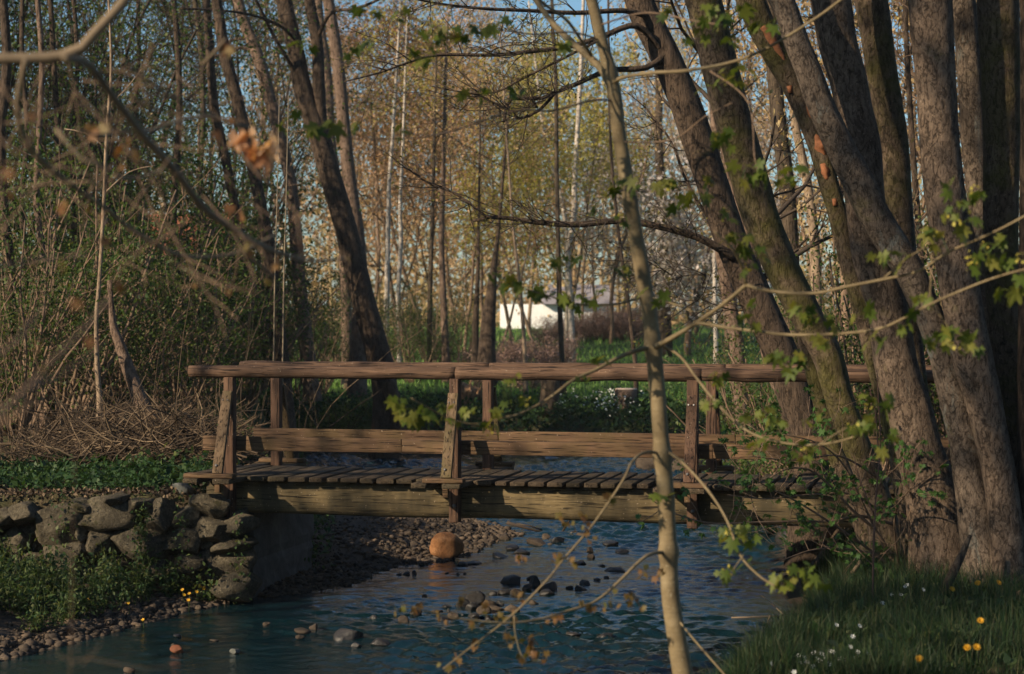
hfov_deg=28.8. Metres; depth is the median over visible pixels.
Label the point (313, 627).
shallows stone
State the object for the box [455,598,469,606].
stream rock
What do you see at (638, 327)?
pink shrub
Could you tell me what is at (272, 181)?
bare tree
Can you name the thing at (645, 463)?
bank rock
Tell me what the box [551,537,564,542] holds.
stream rock
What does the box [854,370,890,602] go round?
red sapling
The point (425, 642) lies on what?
water
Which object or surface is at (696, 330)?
bare tree
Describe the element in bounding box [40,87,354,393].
green shrub
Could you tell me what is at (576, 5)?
sky
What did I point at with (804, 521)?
currant bush
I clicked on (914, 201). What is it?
bare tree
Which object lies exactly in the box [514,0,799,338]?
bare tree
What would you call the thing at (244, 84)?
bare tree
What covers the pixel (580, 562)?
stream rock
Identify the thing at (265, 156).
overhanging branch
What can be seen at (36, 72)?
green tree
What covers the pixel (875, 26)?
shaded tree
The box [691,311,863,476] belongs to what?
green shrub
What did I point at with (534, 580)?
stream rock
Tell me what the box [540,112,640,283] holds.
bare tree
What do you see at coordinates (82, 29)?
green tree
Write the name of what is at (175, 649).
shallows stone
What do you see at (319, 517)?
ground cover
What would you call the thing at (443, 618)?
stream rock
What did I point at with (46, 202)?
green shrub
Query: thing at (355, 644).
stream rock
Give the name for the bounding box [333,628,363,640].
stream rock
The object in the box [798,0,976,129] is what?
bare tree
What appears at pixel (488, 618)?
stream rock
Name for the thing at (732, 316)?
woodland tree
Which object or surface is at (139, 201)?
woodland tree
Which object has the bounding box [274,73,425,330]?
bare tree
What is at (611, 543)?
stream rock
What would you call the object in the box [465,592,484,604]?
stream rock
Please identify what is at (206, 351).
green shrub
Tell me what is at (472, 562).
stream rock
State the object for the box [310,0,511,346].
rusty tree
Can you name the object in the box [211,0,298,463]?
tree
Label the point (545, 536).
stream rock
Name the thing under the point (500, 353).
pink shrub
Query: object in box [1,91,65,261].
green shrub
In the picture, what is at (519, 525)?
driftwood
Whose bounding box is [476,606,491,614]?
stream rock
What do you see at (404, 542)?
stream rock
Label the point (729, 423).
green shrub
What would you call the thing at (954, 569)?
bark slab
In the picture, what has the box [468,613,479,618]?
stream rock
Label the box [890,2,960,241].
bare tree
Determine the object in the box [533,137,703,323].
blossom tree
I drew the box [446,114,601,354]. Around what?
yellow tree
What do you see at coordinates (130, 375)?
broken trunk
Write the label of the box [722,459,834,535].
leafy shrub
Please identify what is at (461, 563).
stream rock
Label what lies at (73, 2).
woodland tree
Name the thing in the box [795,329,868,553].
slender tree
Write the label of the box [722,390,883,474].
leafy shrub
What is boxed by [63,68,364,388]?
green shrub
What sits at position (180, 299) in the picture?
green shrub
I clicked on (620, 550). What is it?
stream rock
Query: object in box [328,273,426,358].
green shrub
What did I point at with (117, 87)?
green tree
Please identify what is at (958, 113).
bare tree
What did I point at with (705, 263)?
blossom tree
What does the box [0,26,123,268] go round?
green tree
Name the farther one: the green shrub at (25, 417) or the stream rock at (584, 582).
the green shrub at (25, 417)
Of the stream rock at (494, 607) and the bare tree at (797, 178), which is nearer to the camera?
the stream rock at (494, 607)
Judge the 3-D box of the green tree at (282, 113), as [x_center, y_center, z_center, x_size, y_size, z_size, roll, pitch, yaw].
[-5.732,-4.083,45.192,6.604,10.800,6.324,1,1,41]
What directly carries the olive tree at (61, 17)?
on the ground at (36, 499)
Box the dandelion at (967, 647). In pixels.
[964,644,970,663]
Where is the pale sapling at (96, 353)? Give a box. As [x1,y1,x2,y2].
[65,0,154,424]
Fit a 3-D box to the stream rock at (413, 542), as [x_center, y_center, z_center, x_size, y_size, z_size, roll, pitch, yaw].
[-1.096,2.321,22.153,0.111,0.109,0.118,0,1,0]
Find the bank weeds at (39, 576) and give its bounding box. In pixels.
[0,529,202,633]
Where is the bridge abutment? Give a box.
[222,513,313,597]
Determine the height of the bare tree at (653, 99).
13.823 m
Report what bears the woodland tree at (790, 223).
on the ground at (36, 499)
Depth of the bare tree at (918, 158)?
28.02 m
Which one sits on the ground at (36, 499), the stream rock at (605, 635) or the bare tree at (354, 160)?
the bare tree at (354, 160)
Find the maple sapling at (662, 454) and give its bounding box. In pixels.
[274,0,1023,673]
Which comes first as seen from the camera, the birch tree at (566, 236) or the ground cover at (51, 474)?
the ground cover at (51, 474)
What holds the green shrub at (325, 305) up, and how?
on the ground at (36, 499)
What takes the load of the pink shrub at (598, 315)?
on the ground at (36, 499)
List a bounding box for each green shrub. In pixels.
[0,90,131,380]
[0,99,226,438]
[0,148,171,451]
[0,174,129,397]
[0,176,226,393]
[0,210,156,424]
[0,231,105,435]
[0,242,240,417]
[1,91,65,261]
[6,103,267,410]
[8,92,257,393]
[14,168,286,402]
[19,175,269,416]
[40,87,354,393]
[52,183,300,413]
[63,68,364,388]
[88,236,305,417]
[146,217,318,364]
[148,198,350,398]
[169,266,337,417]
[181,233,346,387]
[227,262,349,400]
[282,283,351,393]
[284,262,396,361]
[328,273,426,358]
[340,280,470,382]
[389,270,480,361]
[413,293,500,361]
[629,311,782,477]
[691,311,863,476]
[734,267,939,481]
[750,205,941,482]
[778,221,946,469]
[844,206,951,467]
[923,252,946,437]
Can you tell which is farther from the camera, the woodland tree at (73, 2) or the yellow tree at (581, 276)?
the yellow tree at (581, 276)
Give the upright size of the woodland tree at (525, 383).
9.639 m
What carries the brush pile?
on the ground at (36, 499)
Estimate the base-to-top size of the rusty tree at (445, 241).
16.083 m
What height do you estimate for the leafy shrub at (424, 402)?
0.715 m
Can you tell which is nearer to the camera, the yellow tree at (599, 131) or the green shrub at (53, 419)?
the green shrub at (53, 419)
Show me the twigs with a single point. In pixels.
(75, 303)
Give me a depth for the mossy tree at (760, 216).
16.09 m
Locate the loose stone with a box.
[172,483,192,495]
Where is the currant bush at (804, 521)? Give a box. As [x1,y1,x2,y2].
[635,376,950,583]
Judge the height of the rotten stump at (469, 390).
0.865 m
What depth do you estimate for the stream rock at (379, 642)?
16.02 m
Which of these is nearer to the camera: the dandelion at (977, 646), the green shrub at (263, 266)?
the dandelion at (977, 646)
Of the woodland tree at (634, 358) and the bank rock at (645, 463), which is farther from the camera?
the woodland tree at (634, 358)
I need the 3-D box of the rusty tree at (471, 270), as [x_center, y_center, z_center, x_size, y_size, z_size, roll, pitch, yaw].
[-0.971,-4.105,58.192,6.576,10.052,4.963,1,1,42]
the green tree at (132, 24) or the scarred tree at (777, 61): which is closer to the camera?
the scarred tree at (777, 61)
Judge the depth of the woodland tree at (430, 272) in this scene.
51.93 m
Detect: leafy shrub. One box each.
[295,417,328,455]
[302,398,360,428]
[313,394,372,428]
[402,386,442,416]
[497,387,525,415]
[672,429,758,474]
[700,459,789,474]
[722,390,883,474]
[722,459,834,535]
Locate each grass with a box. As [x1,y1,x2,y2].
[168,323,864,413]
[657,528,1023,673]
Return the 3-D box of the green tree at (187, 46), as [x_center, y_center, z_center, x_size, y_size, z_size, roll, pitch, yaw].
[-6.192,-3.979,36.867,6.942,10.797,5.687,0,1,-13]
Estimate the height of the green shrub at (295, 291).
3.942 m
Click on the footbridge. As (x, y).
(492, 484)
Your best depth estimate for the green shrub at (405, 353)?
49.77 m
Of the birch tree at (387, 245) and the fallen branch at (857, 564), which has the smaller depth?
the fallen branch at (857, 564)
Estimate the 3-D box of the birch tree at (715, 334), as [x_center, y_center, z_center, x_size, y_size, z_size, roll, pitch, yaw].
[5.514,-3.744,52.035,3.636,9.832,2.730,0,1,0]
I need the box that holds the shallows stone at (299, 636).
[295,634,304,638]
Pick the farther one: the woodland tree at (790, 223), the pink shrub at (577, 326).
the pink shrub at (577, 326)
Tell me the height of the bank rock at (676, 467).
0.504 m
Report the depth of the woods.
99.13 m
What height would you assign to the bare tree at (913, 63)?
12.974 m
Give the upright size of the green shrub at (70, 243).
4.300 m
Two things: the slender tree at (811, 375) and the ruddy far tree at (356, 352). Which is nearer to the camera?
the slender tree at (811, 375)
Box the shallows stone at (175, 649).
[170,645,183,653]
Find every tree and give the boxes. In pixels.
[0,0,15,435]
[0,0,161,411]
[0,0,173,237]
[0,0,231,239]
[0,0,244,243]
[0,0,245,379]
[0,0,370,253]
[0,12,57,237]
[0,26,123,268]
[1,0,336,408]
[5,0,245,403]
[8,0,165,208]
[9,0,261,254]
[9,0,262,237]
[19,0,29,319]
[33,0,46,431]
[33,0,373,223]
[48,0,63,399]
[71,0,86,413]
[71,0,360,245]
[125,0,387,259]
[133,0,142,366]
[140,0,425,298]
[142,0,400,235]
[145,0,421,280]
[170,0,181,399]
[180,0,407,457]
[184,0,390,352]
[192,0,205,227]
[202,0,271,397]
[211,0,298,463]
[214,0,322,413]
[241,45,453,255]
[255,0,509,317]
[272,0,478,330]
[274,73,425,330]
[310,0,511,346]
[315,0,351,388]
[323,0,367,401]
[329,0,835,569]
[333,0,486,302]
[346,0,448,361]
[349,0,575,349]
[349,0,586,331]
[357,0,454,330]
[384,0,522,382]
[392,0,605,315]
[396,31,587,361]
[399,34,606,358]
[411,0,563,397]
[417,2,585,334]
[419,9,498,361]
[432,36,547,383]
[434,9,578,388]
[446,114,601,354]
[482,15,671,318]
[489,0,568,353]
[496,18,679,344]
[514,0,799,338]
[521,86,653,314]
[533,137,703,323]
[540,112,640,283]
[550,0,566,394]
[560,24,693,343]
[565,0,600,362]
[576,0,862,358]
[595,0,707,333]
[600,0,843,539]
[605,0,863,264]
[607,0,638,396]
[614,91,830,355]
[618,115,799,349]
[627,0,680,355]
[628,0,962,363]
[629,0,767,471]
[659,0,961,302]
[661,8,767,363]
[684,0,899,560]
[736,0,907,560]
[741,0,921,341]
[748,0,964,266]
[766,0,799,472]
[768,0,989,582]
[779,0,894,309]
[784,0,1019,436]
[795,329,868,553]
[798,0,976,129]
[801,0,1019,179]
[810,0,960,578]
[854,0,929,396]
[859,1,930,256]
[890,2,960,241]
[891,0,1019,189]
[895,14,961,153]
[902,0,927,357]
[908,0,1023,590]
[953,0,989,338]
[976,0,1019,481]
[1017,0,1023,519]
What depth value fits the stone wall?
18.31 m
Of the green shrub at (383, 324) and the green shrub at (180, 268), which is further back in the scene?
the green shrub at (383, 324)
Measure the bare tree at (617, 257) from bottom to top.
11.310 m
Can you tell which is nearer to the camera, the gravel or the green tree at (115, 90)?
the gravel
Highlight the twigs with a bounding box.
[0,90,109,424]
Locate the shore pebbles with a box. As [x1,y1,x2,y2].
[0,586,231,660]
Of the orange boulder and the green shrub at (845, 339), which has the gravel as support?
the orange boulder
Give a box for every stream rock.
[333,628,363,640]
[351,642,360,646]
[370,638,389,645]
[371,547,378,552]
[398,615,408,622]
[399,540,409,545]
[404,530,414,535]
[410,541,418,546]
[410,609,421,615]
[436,616,448,620]
[447,613,458,618]
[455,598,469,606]
[457,561,467,565]
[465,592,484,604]
[465,602,478,610]
[467,561,481,564]
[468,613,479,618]
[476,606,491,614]
[483,600,496,605]
[485,615,492,620]
[489,605,503,610]
[492,552,507,557]
[496,600,503,605]
[497,589,509,594]
[500,533,510,539]
[500,574,520,583]
[504,604,519,611]
[506,544,519,550]
[511,588,522,595]
[513,549,529,554]
[522,583,531,590]
[526,538,545,545]
[529,575,540,585]
[538,582,556,590]
[539,589,554,595]
[542,533,549,538]
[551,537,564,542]
[566,632,579,635]
[575,585,586,590]
[576,560,585,564]
[579,580,589,585]
[586,547,593,552]
[587,554,594,558]
[596,633,613,637]
[602,540,618,545]
[605,567,624,571]
[615,548,628,552]
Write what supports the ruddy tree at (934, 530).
on the ground at (36, 499)
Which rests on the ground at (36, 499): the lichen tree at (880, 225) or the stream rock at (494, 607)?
the lichen tree at (880, 225)
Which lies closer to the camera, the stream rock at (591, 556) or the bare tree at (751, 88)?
the stream rock at (591, 556)
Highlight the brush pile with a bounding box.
[0,372,270,472]
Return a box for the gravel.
[68,479,524,596]
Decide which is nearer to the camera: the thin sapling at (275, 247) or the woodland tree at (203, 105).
the thin sapling at (275, 247)
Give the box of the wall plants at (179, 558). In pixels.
[11,486,251,605]
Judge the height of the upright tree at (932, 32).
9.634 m
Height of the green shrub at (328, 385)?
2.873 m
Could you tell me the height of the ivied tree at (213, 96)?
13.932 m
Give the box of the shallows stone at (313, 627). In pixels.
[309,623,317,629]
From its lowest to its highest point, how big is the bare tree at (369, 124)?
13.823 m
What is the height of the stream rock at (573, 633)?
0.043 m
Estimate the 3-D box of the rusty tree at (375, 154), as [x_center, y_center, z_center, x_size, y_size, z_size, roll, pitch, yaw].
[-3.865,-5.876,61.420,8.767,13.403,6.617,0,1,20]
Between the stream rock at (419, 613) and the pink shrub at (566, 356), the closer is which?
the stream rock at (419, 613)
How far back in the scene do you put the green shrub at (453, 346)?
51.60 m
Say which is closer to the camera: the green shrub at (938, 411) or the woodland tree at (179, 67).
the green shrub at (938, 411)
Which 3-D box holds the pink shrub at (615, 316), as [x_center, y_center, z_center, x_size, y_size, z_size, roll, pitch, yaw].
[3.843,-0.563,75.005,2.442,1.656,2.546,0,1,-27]
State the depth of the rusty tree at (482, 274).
71.68 m
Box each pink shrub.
[450,340,521,381]
[466,336,531,362]
[499,331,574,362]
[499,353,551,391]
[503,337,536,359]
[526,326,588,362]
[528,316,564,343]
[532,311,593,338]
[563,308,607,339]
[574,306,635,340]
[587,300,641,337]
[598,305,643,339]
[615,302,671,336]
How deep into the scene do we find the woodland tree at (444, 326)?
49.92 m
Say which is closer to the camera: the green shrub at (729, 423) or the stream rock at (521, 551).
the stream rock at (521, 551)
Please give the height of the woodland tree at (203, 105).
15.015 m
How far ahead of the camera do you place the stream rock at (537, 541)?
22.86 m
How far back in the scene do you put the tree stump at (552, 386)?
39.66 m
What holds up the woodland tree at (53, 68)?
on the ground at (36, 499)
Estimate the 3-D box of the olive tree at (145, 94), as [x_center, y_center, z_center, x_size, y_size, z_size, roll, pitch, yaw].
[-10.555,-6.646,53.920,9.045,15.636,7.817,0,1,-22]
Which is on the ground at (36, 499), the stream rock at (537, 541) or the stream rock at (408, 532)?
the stream rock at (408, 532)
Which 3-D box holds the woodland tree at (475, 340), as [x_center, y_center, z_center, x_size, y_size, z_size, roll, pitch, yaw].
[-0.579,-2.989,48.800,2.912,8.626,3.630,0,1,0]
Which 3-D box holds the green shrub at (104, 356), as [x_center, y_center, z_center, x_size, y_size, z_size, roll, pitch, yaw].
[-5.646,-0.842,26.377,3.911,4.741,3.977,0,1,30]
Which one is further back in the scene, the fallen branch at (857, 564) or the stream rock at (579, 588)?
the stream rock at (579, 588)
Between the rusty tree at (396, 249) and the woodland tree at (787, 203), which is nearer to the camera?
the woodland tree at (787, 203)
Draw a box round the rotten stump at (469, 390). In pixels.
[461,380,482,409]
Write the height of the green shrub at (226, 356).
3.951 m
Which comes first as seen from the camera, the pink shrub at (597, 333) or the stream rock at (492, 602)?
the stream rock at (492, 602)
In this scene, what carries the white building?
on the ground at (36, 499)
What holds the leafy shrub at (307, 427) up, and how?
on the ground at (36, 499)
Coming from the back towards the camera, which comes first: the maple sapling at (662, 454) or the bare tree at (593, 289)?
the bare tree at (593, 289)
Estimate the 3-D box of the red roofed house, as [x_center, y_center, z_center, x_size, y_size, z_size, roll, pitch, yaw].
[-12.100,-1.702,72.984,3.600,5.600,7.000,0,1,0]
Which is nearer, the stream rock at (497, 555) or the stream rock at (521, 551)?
the stream rock at (497, 555)
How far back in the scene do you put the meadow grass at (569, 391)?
49.33 m
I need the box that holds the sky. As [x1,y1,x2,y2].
[0,0,1019,310]
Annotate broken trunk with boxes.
[107,280,151,422]
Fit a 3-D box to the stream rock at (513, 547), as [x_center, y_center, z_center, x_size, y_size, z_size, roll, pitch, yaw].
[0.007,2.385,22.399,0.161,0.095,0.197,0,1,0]
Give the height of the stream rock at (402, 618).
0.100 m
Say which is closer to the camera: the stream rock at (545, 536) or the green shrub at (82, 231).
the stream rock at (545, 536)
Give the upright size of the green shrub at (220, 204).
5.604 m
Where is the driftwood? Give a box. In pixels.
[507,520,569,531]
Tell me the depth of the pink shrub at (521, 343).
60.00 m
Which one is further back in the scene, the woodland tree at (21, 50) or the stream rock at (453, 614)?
the woodland tree at (21, 50)
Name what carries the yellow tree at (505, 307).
on the ground at (36, 499)
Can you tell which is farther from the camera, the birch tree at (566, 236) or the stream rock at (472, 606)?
the birch tree at (566, 236)
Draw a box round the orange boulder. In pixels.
[429,532,463,558]
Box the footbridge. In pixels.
[183,360,950,528]
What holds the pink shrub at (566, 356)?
on the ground at (36, 499)
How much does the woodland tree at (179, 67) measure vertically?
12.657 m
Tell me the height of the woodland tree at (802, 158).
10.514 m
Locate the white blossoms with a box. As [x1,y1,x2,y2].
[559,388,642,416]
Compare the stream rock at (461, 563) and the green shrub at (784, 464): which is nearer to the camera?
the stream rock at (461, 563)
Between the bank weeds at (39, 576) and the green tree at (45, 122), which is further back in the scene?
the green tree at (45, 122)
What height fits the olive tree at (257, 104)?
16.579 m
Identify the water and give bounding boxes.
[0,452,794,673]
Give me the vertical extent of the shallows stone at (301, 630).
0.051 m
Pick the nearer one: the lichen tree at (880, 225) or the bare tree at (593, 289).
the lichen tree at (880, 225)
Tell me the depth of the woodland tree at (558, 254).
44.93 m
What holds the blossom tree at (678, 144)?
on the ground at (36, 499)
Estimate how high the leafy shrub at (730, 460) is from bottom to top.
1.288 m
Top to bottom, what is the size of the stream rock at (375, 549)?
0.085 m
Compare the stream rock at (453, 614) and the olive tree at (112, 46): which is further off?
the olive tree at (112, 46)
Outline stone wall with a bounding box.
[0,492,262,601]
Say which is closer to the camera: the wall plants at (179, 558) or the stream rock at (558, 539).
the wall plants at (179, 558)
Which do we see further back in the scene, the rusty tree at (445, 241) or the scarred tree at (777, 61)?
the rusty tree at (445, 241)
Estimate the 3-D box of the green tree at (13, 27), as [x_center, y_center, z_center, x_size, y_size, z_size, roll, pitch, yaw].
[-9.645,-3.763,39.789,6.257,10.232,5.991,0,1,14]
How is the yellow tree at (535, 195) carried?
on the ground at (36, 499)
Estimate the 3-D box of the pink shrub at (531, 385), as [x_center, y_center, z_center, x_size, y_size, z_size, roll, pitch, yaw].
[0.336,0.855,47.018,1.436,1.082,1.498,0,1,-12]
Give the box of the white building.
[500,285,615,328]
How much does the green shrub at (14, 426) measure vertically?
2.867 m
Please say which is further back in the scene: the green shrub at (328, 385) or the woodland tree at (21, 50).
the green shrub at (328, 385)
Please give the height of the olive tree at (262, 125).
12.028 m
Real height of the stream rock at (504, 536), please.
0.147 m
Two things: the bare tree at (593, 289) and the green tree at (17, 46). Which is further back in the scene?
the bare tree at (593, 289)
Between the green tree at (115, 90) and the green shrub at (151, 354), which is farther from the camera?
the green tree at (115, 90)
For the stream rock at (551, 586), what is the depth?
19.18 m
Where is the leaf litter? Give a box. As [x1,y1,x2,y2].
[0,435,1020,640]
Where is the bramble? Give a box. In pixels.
[0,248,430,458]
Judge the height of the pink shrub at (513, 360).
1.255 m
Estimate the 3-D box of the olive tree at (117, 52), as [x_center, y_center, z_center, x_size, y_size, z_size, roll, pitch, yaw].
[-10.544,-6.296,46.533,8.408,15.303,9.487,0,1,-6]
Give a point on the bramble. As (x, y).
(176, 397)
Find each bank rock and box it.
[635,458,675,468]
[672,459,702,471]
[775,528,786,543]
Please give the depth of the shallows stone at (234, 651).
15.63 m
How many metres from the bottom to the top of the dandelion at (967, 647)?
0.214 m
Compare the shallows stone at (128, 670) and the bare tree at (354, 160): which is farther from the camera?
the bare tree at (354, 160)
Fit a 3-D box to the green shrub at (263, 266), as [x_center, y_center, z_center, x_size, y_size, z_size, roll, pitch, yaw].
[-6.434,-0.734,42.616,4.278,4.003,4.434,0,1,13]
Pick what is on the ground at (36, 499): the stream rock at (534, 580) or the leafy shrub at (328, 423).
the leafy shrub at (328, 423)
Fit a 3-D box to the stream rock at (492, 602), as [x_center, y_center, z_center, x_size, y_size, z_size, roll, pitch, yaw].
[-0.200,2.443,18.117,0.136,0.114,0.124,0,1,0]
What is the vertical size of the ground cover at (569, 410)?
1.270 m
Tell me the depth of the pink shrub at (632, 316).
75.52 m
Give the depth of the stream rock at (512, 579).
19.63 m
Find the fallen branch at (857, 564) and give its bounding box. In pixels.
[731,560,861,627]
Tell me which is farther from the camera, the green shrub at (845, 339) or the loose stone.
the green shrub at (845, 339)
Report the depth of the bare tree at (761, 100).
50.74 m
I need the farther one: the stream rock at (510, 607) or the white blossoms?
the white blossoms
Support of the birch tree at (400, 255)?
on the ground at (36, 499)
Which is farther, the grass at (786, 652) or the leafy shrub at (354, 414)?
the leafy shrub at (354, 414)
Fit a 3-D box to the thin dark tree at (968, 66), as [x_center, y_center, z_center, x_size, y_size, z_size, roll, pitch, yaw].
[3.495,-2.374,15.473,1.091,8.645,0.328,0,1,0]
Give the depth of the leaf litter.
18.75 m
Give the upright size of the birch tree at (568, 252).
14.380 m
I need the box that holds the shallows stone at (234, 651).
[229,649,239,653]
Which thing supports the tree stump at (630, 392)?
on the ground at (36, 499)
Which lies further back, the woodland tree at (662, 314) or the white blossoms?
the woodland tree at (662, 314)
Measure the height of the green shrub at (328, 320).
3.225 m
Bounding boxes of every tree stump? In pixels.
[537,380,559,417]
[614,388,636,411]
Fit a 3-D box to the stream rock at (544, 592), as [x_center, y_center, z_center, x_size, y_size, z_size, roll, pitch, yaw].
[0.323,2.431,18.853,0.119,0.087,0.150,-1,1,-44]
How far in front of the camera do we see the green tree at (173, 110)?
49.79 m
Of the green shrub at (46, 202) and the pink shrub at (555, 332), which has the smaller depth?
the green shrub at (46, 202)
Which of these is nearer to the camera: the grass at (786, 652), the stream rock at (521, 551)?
the grass at (786, 652)
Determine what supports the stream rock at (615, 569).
on the water
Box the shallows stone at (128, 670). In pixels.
[123,667,134,672]
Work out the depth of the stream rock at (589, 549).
22.17 m
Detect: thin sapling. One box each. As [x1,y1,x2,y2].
[273,96,279,360]
[282,96,288,463]
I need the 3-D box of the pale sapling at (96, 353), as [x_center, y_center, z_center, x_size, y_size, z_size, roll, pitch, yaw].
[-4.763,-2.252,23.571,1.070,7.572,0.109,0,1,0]
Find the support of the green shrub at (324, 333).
on the ground at (36, 499)
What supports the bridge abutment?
on the ground at (36, 499)
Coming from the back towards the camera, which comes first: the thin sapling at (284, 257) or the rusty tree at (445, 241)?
the rusty tree at (445, 241)
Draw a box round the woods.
[0,35,1019,328]
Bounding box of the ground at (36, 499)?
[0,311,1022,673]
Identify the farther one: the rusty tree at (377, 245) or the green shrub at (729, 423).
the rusty tree at (377, 245)
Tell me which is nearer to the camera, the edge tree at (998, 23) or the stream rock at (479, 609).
the edge tree at (998, 23)
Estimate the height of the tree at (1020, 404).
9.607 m
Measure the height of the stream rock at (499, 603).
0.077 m
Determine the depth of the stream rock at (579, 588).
19.15 m
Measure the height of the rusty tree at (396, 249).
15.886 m
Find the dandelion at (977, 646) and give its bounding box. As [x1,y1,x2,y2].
[974,643,979,663]
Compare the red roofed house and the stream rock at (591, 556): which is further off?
the red roofed house
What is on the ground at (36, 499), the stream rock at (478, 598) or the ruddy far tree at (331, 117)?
the ruddy far tree at (331, 117)
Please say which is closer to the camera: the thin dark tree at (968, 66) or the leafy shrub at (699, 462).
the thin dark tree at (968, 66)
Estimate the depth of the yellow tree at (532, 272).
78.78 m
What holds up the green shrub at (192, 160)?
on the ground at (36, 499)
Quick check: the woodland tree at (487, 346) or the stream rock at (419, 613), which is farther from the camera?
the woodland tree at (487, 346)
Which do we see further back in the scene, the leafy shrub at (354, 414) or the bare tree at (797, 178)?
the leafy shrub at (354, 414)
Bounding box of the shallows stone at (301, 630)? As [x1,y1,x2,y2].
[294,627,310,633]
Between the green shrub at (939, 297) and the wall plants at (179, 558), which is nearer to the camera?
the wall plants at (179, 558)
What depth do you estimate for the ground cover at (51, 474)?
19.58 m
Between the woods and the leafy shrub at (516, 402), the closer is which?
the leafy shrub at (516, 402)
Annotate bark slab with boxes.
[938,535,971,593]
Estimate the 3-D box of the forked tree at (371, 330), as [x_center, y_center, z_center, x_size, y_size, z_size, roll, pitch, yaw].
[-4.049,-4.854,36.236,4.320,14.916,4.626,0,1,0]
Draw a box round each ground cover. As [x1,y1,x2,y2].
[0,449,248,493]
[122,387,336,567]
[254,378,863,433]
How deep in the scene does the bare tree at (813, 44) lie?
26.80 m
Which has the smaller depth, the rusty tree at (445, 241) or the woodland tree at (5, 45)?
the woodland tree at (5, 45)
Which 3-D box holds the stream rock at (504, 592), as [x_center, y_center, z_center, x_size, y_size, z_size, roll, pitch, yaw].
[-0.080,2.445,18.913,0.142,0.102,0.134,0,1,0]
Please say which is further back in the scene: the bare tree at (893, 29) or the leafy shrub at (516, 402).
the leafy shrub at (516, 402)
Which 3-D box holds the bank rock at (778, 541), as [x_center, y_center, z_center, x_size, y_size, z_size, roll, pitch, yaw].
[3.215,2.348,23.006,0.324,0.296,0.338,0,1,-11]
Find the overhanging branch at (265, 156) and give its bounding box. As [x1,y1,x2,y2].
[0,0,344,337]
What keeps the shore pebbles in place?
on the ground at (36, 499)
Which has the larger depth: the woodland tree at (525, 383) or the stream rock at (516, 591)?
the woodland tree at (525, 383)
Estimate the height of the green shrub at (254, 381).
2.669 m
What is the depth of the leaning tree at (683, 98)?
20.11 m
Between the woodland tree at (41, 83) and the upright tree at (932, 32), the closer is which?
the upright tree at (932, 32)
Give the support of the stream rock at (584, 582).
on the water
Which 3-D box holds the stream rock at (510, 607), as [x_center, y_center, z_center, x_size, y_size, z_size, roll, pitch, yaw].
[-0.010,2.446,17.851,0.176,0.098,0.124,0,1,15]
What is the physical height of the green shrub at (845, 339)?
3.440 m
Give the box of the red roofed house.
[148,214,231,300]
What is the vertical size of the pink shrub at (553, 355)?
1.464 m
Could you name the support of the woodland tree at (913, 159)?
on the ground at (36, 499)
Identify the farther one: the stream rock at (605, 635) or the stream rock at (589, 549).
the stream rock at (589, 549)
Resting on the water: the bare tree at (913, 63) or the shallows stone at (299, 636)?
the shallows stone at (299, 636)
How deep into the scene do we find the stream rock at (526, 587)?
19.14 m
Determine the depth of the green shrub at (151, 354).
26.75 m
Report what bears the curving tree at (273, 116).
on the ground at (36, 499)
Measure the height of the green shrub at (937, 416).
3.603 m
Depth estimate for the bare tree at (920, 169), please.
50.67 m
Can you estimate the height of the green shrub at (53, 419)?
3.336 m

